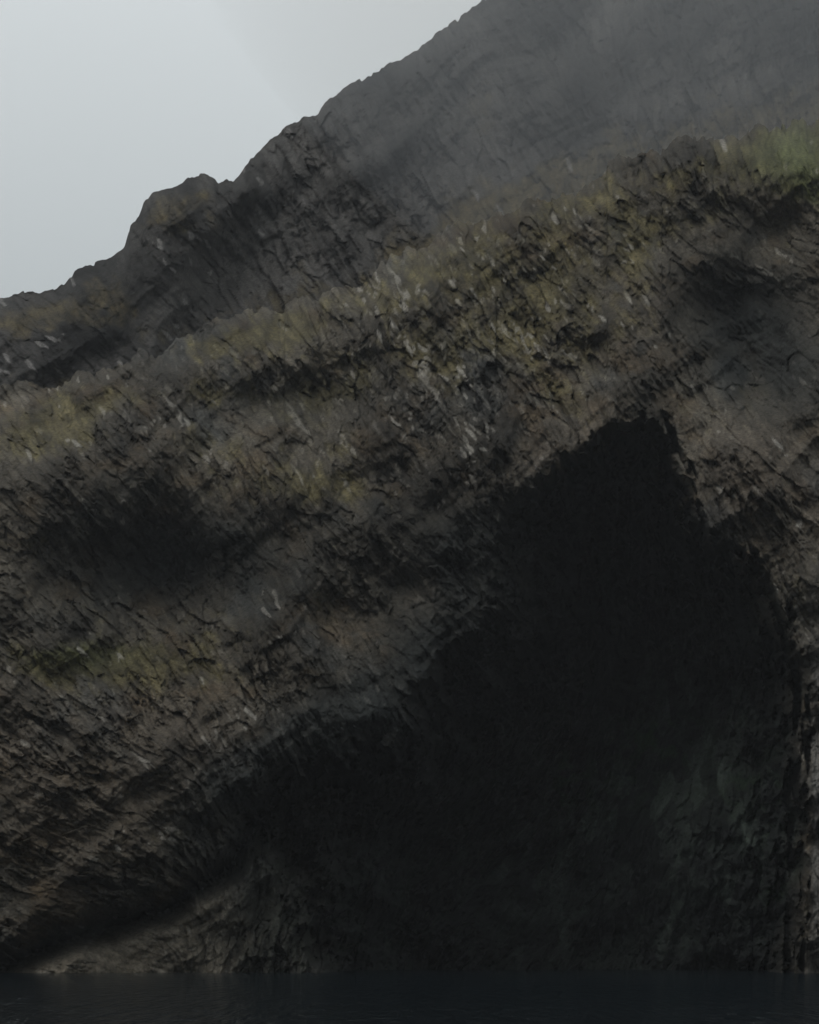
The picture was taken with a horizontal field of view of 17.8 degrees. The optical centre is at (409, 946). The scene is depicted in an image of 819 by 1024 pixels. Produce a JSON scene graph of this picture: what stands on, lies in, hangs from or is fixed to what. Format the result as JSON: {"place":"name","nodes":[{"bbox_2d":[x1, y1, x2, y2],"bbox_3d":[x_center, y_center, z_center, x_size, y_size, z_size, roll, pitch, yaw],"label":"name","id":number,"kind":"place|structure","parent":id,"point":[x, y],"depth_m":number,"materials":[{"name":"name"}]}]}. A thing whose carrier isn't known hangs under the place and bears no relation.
{"place":"outdoors","nodes":[
{"label":"outdoors","id":0,"kind":"place"},
{"bbox_2d":[0,0,481,297],"label":"sky","id":1,"kind":"structure","parent":0,"point":[106,106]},
{"bbox_2d":[0,118,818,972],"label":"sea cliff","id":2,"kind":"structure","parent":0,"point":[448,598],"depth_m":442.00,"materials":[{"name":"brown stone"}]},
{"bbox_2d":[0,0,818,388],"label":"mountain","id":3,"kind":"structure","parent":0,"point":[482,110],"depth_m":597.78,"materials":[{"name":"grey stone"}]},
{"bbox_2d":[0,969,818,1023],"bbox_3d":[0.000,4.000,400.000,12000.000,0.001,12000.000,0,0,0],"label":"sea","id":4,"kind":"structure","parent":0,"point":[576,996],"depth_m":206.81,"materials":[{"name":"black liquid"}]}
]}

